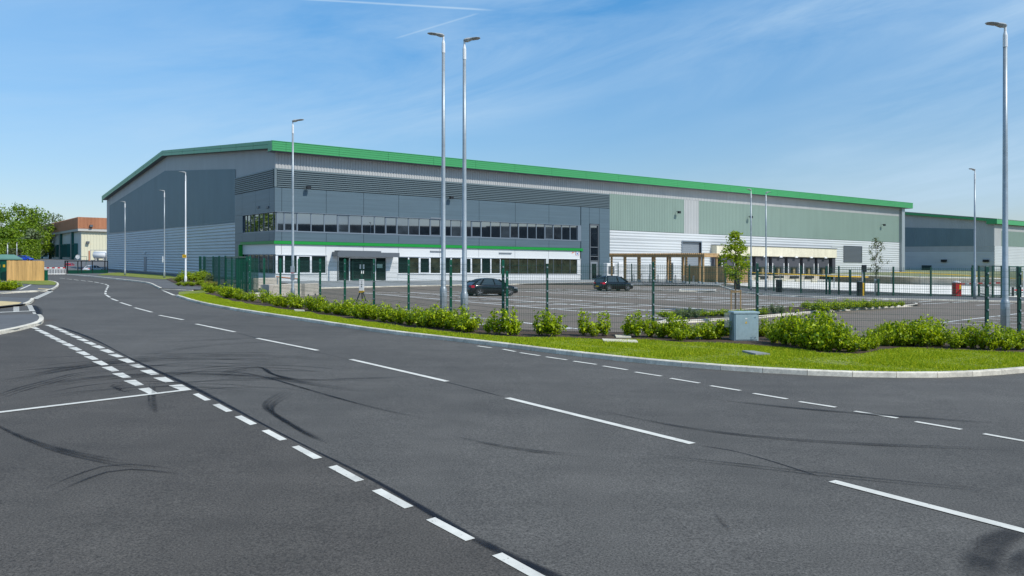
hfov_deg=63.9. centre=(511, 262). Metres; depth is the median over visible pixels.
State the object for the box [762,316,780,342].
hedge shrub
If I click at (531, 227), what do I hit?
window
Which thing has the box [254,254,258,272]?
window
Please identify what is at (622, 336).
cover slab
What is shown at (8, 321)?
footpath
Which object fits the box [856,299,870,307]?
hedge shrub
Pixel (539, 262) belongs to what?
window
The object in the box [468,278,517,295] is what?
parked car
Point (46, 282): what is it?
grass verge
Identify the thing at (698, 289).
traffic island
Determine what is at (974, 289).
street lamp
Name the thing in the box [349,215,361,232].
window
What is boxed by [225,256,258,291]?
gate
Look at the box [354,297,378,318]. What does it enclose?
hedge shrub
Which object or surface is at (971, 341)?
hedge shrub
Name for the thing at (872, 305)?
hedge shrub
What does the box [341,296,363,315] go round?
hedge shrub
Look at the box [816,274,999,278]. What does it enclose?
footpath
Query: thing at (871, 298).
kerb
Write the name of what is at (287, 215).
window
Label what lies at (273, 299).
hedge shrub
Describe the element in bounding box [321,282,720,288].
kerb
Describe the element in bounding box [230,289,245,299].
hedge shrub
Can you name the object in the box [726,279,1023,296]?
service yard
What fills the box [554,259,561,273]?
window
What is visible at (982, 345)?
hedge shrub
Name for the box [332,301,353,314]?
hedge shrub
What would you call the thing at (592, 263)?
side door
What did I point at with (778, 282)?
service pillar
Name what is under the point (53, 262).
terrain
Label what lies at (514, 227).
window
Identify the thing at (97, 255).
storage tank
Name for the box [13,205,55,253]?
broadleaf tree
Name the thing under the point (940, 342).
hedge shrub
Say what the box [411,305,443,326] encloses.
hedge shrub
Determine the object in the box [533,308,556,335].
hedge shrub
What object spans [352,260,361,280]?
entrance door
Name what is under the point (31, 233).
broadleaf tree
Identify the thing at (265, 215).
window
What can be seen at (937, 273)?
guard rail
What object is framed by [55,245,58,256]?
dock door
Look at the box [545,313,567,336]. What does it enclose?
hedge shrub
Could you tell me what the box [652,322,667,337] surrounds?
hedge shrub
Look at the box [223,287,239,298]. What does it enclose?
hedge shrub
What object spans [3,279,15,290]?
hedge shrub
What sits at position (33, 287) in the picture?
footpath
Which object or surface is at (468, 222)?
window
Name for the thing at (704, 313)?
hedge shrub
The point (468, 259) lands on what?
window
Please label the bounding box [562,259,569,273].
window
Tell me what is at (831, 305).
hedge shrub
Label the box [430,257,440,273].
window
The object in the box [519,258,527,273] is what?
window
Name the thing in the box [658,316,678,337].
hedge shrub
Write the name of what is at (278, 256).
window
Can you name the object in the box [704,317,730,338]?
hedge shrub
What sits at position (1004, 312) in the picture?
street lamp
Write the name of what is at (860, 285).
service pillar
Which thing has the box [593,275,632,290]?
parked car
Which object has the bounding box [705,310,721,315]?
hedge shrub
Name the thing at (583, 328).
hedge shrub
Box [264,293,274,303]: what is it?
hedge shrub
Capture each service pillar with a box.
[734,279,739,289]
[775,279,782,291]
[856,281,862,295]
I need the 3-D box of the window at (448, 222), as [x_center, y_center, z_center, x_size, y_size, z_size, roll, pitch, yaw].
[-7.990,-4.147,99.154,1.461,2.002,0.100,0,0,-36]
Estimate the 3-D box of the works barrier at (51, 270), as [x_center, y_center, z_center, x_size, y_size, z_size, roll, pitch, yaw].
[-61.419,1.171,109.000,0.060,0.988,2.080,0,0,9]
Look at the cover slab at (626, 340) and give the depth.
23.52 m
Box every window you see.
[244,215,246,232]
[247,215,249,231]
[250,214,253,231]
[254,214,258,231]
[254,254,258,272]
[259,213,262,231]
[259,254,262,272]
[263,213,267,230]
[268,212,272,230]
[268,254,272,272]
[273,212,275,230]
[273,254,275,272]
[277,212,283,230]
[277,255,283,273]
[284,212,297,230]
[284,255,297,273]
[298,213,310,231]
[298,255,310,273]
[311,213,323,231]
[311,255,325,273]
[324,214,337,232]
[338,215,348,232]
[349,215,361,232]
[362,216,374,233]
[375,216,384,233]
[385,217,396,233]
[397,217,408,234]
[398,257,408,273]
[409,218,418,234]
[409,257,418,273]
[419,218,429,235]
[419,257,429,273]
[430,219,440,235]
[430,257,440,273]
[446,220,450,235]
[446,257,450,273]
[451,220,460,236]
[451,257,460,273]
[461,220,470,236]
[461,258,470,273]
[471,221,480,236]
[471,258,480,273]
[481,221,490,237]
[481,258,490,273]
[491,222,500,237]
[491,258,500,273]
[501,222,509,237]
[501,258,509,273]
[510,223,518,237]
[510,258,518,273]
[519,223,527,238]
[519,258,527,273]
[528,223,535,238]
[528,259,535,273]
[536,224,544,238]
[536,259,544,273]
[545,224,553,239]
[545,259,553,273]
[554,225,561,239]
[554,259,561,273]
[562,225,569,239]
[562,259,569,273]
[570,225,576,239]
[570,259,576,273]
[589,224,598,279]
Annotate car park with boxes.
[244,283,1023,337]
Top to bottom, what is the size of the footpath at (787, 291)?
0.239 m
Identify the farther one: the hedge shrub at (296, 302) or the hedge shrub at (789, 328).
the hedge shrub at (296, 302)
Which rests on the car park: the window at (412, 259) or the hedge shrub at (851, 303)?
the hedge shrub at (851, 303)
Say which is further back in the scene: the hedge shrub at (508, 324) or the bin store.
the bin store
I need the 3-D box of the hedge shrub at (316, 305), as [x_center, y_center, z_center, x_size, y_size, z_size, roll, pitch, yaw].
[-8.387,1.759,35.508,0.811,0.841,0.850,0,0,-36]
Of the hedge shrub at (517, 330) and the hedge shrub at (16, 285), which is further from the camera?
the hedge shrub at (16, 285)
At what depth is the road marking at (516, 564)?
11.99 m
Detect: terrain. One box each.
[23,259,114,269]
[831,270,1014,278]
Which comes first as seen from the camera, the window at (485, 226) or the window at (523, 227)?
the window at (485, 226)
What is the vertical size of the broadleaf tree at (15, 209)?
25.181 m
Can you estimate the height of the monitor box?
1.282 m
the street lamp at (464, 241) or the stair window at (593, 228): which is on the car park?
the street lamp at (464, 241)
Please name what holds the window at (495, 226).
in the warehouse at (365, 206)
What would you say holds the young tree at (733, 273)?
on the planting island at (787, 310)
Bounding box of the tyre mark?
[27,339,901,478]
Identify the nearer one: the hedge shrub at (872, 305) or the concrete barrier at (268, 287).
the hedge shrub at (872, 305)
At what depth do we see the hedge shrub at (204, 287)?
55.63 m
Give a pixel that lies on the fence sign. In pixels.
(292, 270)
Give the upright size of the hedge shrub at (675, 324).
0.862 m
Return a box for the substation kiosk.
[0,254,22,280]
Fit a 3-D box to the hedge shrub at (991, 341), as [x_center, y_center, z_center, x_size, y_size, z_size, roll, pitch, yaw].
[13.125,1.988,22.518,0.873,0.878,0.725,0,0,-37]
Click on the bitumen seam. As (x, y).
(538, 568)
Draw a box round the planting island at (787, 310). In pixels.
[677,302,918,319]
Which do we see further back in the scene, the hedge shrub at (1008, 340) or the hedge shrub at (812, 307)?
the hedge shrub at (812, 307)
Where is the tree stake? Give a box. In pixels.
[730,290,740,309]
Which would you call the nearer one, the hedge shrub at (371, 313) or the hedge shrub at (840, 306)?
the hedge shrub at (371, 313)
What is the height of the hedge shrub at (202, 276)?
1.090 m
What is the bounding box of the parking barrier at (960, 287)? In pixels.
[952,282,999,295]
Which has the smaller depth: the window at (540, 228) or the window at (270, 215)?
the window at (270, 215)
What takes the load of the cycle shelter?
on the pavement
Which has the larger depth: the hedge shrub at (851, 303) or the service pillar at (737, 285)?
the service pillar at (737, 285)
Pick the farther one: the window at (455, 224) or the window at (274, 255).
the window at (455, 224)
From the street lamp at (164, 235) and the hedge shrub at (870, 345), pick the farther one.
the street lamp at (164, 235)
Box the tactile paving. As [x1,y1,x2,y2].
[0,301,20,305]
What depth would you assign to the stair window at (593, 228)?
112.96 m
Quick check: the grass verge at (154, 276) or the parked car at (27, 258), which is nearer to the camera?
the grass verge at (154, 276)
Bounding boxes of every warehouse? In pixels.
[102,140,912,280]
[905,212,1023,270]
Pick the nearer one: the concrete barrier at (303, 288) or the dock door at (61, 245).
the concrete barrier at (303, 288)
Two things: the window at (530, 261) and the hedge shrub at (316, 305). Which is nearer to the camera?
the hedge shrub at (316, 305)
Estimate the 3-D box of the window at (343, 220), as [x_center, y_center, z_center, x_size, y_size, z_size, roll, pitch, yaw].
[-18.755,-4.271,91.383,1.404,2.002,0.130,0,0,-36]
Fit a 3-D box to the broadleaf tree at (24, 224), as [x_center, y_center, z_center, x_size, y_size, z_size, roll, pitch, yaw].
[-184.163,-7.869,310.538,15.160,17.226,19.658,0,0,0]
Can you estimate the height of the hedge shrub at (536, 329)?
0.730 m
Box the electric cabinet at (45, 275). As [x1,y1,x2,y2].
[44,270,47,280]
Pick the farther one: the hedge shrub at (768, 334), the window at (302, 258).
the window at (302, 258)
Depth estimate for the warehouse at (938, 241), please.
213.94 m
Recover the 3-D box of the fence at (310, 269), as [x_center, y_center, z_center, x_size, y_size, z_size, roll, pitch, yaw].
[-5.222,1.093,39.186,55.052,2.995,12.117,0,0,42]
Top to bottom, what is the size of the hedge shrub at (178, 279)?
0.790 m
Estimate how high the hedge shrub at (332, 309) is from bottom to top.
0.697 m
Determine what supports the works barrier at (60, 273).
on the road at (558, 492)
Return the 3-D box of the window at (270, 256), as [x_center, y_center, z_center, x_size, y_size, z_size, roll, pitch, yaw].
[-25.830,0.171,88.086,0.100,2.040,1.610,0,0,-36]
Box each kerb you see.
[0,280,58,293]
[0,314,43,334]
[23,298,33,304]
[64,274,161,288]
[176,295,1023,377]
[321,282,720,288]
[654,303,917,323]
[678,289,714,291]
[720,286,1023,301]
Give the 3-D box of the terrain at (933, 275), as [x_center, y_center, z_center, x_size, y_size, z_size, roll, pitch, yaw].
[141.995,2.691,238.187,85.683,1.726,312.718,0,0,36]
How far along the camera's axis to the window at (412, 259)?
96.66 m
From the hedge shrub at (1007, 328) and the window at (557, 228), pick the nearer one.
the hedge shrub at (1007, 328)
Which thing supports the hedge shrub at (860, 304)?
on the planting island at (787, 310)
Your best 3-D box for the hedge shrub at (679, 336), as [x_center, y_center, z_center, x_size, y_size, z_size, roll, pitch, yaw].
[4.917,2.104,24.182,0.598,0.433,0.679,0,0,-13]
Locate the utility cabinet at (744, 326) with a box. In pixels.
[724,311,759,340]
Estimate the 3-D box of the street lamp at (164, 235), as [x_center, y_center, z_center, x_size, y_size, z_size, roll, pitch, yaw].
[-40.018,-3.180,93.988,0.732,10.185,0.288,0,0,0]
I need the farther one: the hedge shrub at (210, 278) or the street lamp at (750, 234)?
the hedge shrub at (210, 278)
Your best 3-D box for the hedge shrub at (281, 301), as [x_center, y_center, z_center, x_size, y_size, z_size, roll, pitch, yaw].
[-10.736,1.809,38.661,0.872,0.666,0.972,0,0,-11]
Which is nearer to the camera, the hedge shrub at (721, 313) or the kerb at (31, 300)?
the hedge shrub at (721, 313)
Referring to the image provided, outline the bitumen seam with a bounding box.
[29,306,811,575]
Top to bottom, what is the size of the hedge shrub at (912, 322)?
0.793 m
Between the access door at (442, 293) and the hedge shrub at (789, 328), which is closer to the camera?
the hedge shrub at (789, 328)
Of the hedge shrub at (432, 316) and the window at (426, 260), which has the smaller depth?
the hedge shrub at (432, 316)
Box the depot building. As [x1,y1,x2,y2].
[41,217,106,259]
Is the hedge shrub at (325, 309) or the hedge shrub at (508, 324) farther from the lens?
the hedge shrub at (325, 309)
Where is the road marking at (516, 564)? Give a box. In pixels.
[0,278,1023,575]
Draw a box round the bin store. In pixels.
[681,266,747,282]
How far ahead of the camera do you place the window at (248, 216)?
94.15 m
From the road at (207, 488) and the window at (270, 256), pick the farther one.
the window at (270, 256)
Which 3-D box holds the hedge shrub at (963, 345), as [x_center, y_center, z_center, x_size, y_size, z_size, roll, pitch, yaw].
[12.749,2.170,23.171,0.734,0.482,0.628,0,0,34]
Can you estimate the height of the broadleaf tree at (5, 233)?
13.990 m
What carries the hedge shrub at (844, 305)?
on the planting island at (787, 310)
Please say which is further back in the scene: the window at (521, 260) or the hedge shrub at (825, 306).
the window at (521, 260)
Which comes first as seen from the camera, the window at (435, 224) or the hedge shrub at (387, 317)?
the hedge shrub at (387, 317)
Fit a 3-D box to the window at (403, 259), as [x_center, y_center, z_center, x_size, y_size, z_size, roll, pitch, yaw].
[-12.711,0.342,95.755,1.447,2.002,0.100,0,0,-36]
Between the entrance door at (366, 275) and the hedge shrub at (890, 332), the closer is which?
the hedge shrub at (890, 332)
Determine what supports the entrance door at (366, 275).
in the warehouse at (365, 206)
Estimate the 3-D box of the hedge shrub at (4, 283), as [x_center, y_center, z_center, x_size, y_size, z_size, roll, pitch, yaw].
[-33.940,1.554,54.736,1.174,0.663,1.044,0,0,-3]
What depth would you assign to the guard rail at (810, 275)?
85.98 m
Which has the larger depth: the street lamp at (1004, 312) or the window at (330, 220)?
the window at (330, 220)
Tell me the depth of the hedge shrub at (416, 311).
28.37 m
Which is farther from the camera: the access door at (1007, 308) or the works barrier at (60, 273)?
the works barrier at (60, 273)
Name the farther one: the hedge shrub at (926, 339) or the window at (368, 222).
the window at (368, 222)
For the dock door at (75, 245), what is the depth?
305.63 m
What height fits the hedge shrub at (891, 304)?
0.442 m
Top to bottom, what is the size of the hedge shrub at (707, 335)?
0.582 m
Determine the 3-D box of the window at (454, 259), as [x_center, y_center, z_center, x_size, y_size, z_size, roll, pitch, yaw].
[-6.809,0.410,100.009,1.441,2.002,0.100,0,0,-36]
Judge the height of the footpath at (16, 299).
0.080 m
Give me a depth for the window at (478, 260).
101.75 m
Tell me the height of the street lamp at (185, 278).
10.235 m
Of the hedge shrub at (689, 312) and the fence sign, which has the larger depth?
the fence sign
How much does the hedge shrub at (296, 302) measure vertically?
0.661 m
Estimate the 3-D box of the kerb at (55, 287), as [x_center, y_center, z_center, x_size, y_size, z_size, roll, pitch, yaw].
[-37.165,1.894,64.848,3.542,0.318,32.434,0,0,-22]
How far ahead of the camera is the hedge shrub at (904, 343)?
23.13 m
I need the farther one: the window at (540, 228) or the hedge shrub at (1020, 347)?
the window at (540, 228)
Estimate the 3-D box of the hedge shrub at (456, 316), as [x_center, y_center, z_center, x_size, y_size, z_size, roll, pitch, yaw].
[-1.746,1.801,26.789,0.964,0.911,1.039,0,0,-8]
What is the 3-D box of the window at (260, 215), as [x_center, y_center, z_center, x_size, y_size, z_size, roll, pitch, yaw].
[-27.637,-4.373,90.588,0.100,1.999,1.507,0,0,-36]
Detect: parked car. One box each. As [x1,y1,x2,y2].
[18,256,33,260]
[82,265,103,269]
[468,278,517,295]
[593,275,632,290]
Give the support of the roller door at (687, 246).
in the warehouse at (365, 206)
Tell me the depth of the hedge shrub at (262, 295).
42.55 m
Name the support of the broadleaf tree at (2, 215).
on the terrain at (53, 262)
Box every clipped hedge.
[0,238,40,259]
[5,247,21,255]
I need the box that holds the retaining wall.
[834,275,1014,286]
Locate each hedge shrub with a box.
[0,281,10,289]
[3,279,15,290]
[12,280,22,288]
[172,275,183,281]
[177,270,192,281]
[188,270,206,281]
[194,271,210,281]
[201,282,213,291]
[203,273,212,281]
[204,285,217,292]
[217,283,236,297]
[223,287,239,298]
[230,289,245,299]
[239,292,248,300]
[245,291,257,301]
[257,289,273,302]
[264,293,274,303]
[269,293,285,305]
[276,294,289,307]
[285,291,301,307]
[287,295,303,308]
[299,295,327,310]
[308,294,327,311]
[317,301,331,312]
[326,298,342,313]
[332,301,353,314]
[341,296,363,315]
[346,306,358,317]
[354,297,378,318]
[363,304,379,319]
[371,301,390,321]
[380,306,396,321]
[387,302,412,323]
[398,310,414,324]
[408,304,426,325]
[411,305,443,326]
[421,301,455,327]
[434,311,454,328]
[443,303,470,329]
[453,312,483,331]
[482,316,492,333]
[487,308,508,334]
[496,307,523,334]
[509,320,521,334]
[532,313,547,335]
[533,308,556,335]
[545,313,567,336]
[576,308,596,335]
[589,324,599,336]
[594,310,611,335]
[620,313,631,335]
[625,309,644,336]
[640,312,662,336]
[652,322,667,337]
[654,310,672,317]
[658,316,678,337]
[663,311,692,338]
[669,326,691,340]
[673,323,704,338]
[674,308,683,316]
[681,307,693,316]
[692,308,699,317]
[695,321,717,339]
[699,309,709,316]
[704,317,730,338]
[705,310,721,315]
[715,309,728,315]
[755,307,767,314]
[758,316,769,336]
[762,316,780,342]
[768,322,795,344]
[769,303,780,313]
[778,305,786,312]
[779,303,804,345]
[789,324,814,347]
[791,306,832,349]
[801,301,810,308]
[803,303,818,310]
[804,317,852,350]
[807,308,836,326]
[812,300,830,311]
[822,301,837,310]
[824,299,842,310]
[828,316,852,351]
[832,320,855,339]
[839,302,848,309]
[840,297,856,308]
[841,331,869,351]
[850,300,862,308]
[854,328,875,350]
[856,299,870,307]
[867,300,877,307]
[868,329,882,348]
[870,320,890,336]
[874,320,911,345]
[875,330,895,345]
[879,300,892,306]
[885,300,895,306]
[888,320,919,345]
[893,319,925,345]
[906,313,945,346]
[913,314,948,344]
[932,329,950,345]
[944,325,968,348]
[954,333,976,346]
[959,317,983,347]
[973,334,989,348]
[978,319,1005,349]
[996,327,1023,335]
[997,328,1020,349]
[1012,329,1023,349]
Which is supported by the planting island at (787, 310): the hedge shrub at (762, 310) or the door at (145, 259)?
the hedge shrub at (762, 310)
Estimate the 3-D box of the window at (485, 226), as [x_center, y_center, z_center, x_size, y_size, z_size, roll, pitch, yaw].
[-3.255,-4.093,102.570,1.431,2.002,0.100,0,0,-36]
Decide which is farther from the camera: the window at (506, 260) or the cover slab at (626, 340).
the window at (506, 260)
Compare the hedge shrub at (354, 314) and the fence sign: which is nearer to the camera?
the hedge shrub at (354, 314)
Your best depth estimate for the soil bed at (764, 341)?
25.13 m
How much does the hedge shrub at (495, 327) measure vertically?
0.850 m
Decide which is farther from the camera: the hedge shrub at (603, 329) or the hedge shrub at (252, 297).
the hedge shrub at (252, 297)
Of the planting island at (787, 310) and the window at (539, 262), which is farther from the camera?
the window at (539, 262)
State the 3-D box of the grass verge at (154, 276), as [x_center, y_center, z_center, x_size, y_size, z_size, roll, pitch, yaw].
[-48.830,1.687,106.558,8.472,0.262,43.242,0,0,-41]
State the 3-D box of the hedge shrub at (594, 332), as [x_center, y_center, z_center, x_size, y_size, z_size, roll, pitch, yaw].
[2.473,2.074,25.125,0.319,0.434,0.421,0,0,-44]
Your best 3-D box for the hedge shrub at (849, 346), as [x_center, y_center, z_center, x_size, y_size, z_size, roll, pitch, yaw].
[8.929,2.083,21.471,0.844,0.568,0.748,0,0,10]
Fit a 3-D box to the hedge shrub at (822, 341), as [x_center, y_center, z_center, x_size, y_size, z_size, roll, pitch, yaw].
[8.290,1.897,21.591,1.168,0.931,1.164,0,0,-4]
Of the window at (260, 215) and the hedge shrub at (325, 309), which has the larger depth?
the window at (260, 215)
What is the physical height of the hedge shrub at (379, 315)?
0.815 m
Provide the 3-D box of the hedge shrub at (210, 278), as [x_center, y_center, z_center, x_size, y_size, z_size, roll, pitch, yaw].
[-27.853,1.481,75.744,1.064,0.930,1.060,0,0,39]
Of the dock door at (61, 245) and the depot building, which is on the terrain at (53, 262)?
the depot building
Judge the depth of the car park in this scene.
47.92 m
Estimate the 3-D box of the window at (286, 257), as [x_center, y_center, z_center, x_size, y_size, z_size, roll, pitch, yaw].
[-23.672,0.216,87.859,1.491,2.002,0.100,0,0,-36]
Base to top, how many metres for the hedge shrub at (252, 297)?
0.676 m
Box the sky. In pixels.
[0,0,1023,230]
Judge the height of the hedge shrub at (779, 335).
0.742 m
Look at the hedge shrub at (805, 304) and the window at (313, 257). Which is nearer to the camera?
the hedge shrub at (805, 304)
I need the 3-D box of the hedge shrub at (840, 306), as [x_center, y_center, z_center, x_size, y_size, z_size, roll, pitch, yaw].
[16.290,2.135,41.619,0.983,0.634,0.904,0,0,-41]
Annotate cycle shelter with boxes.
[609,253,719,283]
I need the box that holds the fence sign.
[290,266,294,279]
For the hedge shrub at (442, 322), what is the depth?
27.22 m
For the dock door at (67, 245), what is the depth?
320.30 m
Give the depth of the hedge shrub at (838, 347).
21.45 m
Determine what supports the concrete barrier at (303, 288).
on the car park
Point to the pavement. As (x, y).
(436, 282)
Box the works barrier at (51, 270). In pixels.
[44,267,54,274]
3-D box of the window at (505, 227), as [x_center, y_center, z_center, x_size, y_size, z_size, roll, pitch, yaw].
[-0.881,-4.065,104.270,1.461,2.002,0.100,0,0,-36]
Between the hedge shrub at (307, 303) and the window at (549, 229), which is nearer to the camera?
the hedge shrub at (307, 303)
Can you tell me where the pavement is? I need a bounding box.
[282,280,726,286]
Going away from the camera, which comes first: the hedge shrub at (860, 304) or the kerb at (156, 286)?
the hedge shrub at (860, 304)
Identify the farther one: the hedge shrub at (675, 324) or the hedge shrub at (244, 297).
the hedge shrub at (244, 297)
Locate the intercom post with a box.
[861,265,866,295]
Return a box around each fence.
[7,260,43,280]
[199,256,225,285]
[236,256,1023,335]
[618,264,972,296]
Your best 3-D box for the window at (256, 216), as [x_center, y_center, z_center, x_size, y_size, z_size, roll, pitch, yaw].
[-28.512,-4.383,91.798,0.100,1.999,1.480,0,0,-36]
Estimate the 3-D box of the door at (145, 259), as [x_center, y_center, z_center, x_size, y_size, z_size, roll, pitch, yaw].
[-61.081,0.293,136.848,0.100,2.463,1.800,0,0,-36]
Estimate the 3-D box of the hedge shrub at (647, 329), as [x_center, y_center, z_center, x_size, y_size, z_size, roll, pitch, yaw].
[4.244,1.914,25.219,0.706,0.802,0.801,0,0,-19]
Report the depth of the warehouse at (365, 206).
107.92 m
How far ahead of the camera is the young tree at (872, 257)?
64.15 m
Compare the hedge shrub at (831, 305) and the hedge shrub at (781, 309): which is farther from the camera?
the hedge shrub at (831, 305)
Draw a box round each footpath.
[0,281,56,292]
[0,297,30,306]
[0,314,39,329]
[76,269,244,289]
[724,286,1023,300]
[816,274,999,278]
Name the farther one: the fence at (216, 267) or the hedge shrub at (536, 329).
the fence at (216, 267)
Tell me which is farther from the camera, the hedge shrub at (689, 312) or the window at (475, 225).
the window at (475, 225)
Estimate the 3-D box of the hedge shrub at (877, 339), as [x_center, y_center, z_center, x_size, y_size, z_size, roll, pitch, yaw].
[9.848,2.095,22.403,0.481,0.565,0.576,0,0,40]
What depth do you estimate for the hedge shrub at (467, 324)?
26.08 m
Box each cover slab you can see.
[602,338,637,342]
[615,335,630,337]
[742,350,769,355]
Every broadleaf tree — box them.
[0,202,44,231]
[0,209,24,233]
[0,226,26,247]
[3,218,48,249]
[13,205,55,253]
[19,228,44,257]
[36,210,62,258]
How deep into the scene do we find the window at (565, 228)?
110.09 m
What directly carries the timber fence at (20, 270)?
on the grass verge at (46, 282)
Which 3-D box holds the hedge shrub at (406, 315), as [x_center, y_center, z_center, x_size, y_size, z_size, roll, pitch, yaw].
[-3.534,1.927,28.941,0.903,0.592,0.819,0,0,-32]
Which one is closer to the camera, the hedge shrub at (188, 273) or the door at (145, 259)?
the hedge shrub at (188, 273)
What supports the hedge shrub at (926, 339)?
on the soil bed at (764, 341)
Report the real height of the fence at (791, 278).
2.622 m
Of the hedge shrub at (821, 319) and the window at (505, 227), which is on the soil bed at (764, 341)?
the hedge shrub at (821, 319)
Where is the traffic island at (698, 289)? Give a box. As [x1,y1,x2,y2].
[680,288,716,290]
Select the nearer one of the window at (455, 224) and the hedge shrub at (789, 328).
the hedge shrub at (789, 328)
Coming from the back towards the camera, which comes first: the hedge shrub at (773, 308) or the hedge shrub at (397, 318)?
the hedge shrub at (773, 308)
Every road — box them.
[0,270,1023,575]
[0,325,547,575]
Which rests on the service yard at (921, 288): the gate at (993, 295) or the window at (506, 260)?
the gate at (993, 295)
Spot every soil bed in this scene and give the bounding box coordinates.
[167,278,200,285]
[206,290,1023,352]
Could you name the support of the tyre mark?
on the road at (558, 492)
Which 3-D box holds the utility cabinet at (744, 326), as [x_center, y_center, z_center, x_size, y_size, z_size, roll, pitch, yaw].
[6.815,1.902,24.547,1.023,0.875,0.515,0,0,-4]
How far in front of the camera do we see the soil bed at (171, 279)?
80.30 m
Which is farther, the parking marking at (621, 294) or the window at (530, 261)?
the window at (530, 261)
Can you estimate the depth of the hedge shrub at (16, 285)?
56.90 m
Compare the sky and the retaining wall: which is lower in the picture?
the retaining wall
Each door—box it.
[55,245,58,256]
[60,244,62,256]
[63,244,65,256]
[66,244,69,256]
[73,243,77,256]
[144,257,146,270]
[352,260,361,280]
[362,260,371,279]
[442,293,443,308]
[591,262,597,279]
[618,262,622,276]
[681,241,701,265]
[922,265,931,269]
[1006,307,1008,326]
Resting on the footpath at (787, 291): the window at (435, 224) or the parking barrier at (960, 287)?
the parking barrier at (960, 287)
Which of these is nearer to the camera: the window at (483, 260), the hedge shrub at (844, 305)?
the hedge shrub at (844, 305)
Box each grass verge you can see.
[18,280,55,284]
[99,272,175,278]
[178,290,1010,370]
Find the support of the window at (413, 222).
in the warehouse at (365, 206)
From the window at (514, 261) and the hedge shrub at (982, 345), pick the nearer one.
the hedge shrub at (982, 345)
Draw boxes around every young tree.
[717,230,753,309]
[868,238,891,275]
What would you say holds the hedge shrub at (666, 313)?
on the planting island at (787, 310)
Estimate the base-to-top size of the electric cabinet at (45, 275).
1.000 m
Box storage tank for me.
[90,250,106,260]
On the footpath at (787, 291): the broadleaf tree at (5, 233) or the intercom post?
the intercom post
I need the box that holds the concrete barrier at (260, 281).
[255,278,276,289]
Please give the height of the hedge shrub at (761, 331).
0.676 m
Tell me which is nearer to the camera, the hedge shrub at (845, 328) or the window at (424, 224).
the hedge shrub at (845, 328)
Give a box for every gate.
[64,261,107,273]
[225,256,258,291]
[971,265,1023,297]
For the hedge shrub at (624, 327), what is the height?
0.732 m
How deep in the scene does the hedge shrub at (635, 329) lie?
25.05 m
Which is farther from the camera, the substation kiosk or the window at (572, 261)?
the window at (572, 261)
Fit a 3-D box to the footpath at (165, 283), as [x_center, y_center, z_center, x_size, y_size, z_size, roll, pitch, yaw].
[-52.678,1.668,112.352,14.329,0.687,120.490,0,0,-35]
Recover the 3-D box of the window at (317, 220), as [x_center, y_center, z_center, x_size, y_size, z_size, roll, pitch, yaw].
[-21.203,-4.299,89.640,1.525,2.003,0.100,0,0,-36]
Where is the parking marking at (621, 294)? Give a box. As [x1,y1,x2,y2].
[369,284,1016,328]
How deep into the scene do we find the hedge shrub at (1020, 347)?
22.55 m
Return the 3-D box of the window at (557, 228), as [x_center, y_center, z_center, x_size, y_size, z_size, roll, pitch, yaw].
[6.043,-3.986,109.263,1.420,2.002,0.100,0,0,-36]
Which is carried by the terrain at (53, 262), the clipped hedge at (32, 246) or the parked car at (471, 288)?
the clipped hedge at (32, 246)
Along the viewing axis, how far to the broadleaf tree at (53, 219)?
359.48 m
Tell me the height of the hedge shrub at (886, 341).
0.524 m
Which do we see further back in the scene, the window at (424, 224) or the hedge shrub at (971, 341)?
the window at (424, 224)
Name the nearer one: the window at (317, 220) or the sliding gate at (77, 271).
the window at (317, 220)
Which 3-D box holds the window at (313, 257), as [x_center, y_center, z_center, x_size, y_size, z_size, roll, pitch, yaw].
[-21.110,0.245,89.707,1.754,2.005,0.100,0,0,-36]
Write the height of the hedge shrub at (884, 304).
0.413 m
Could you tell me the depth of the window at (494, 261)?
103.43 m
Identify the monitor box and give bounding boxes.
[357,279,365,300]
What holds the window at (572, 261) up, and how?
in the warehouse at (365, 206)
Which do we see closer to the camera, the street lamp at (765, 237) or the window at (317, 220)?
the street lamp at (765, 237)
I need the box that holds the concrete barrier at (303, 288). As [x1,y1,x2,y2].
[301,283,318,295]
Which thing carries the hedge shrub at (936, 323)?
on the soil bed at (764, 341)
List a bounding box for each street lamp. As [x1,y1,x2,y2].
[120,201,125,274]
[160,190,164,277]
[179,171,186,281]
[291,119,303,293]
[427,32,445,309]
[461,37,479,312]
[747,189,751,290]
[765,191,769,290]
[969,168,976,298]
[985,22,1009,334]
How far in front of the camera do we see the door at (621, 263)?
115.86 m
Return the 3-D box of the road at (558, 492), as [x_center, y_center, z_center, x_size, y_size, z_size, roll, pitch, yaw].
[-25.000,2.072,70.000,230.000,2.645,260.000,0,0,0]
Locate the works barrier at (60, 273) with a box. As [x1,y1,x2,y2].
[55,267,64,274]
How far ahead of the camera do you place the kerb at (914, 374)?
19.01 m
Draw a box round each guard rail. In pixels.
[755,272,867,277]
[891,272,1014,278]
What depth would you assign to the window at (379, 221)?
94.01 m
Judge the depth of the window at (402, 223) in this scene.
95.73 m
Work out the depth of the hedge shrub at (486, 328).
25.75 m
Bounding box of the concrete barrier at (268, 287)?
[261,283,300,296]

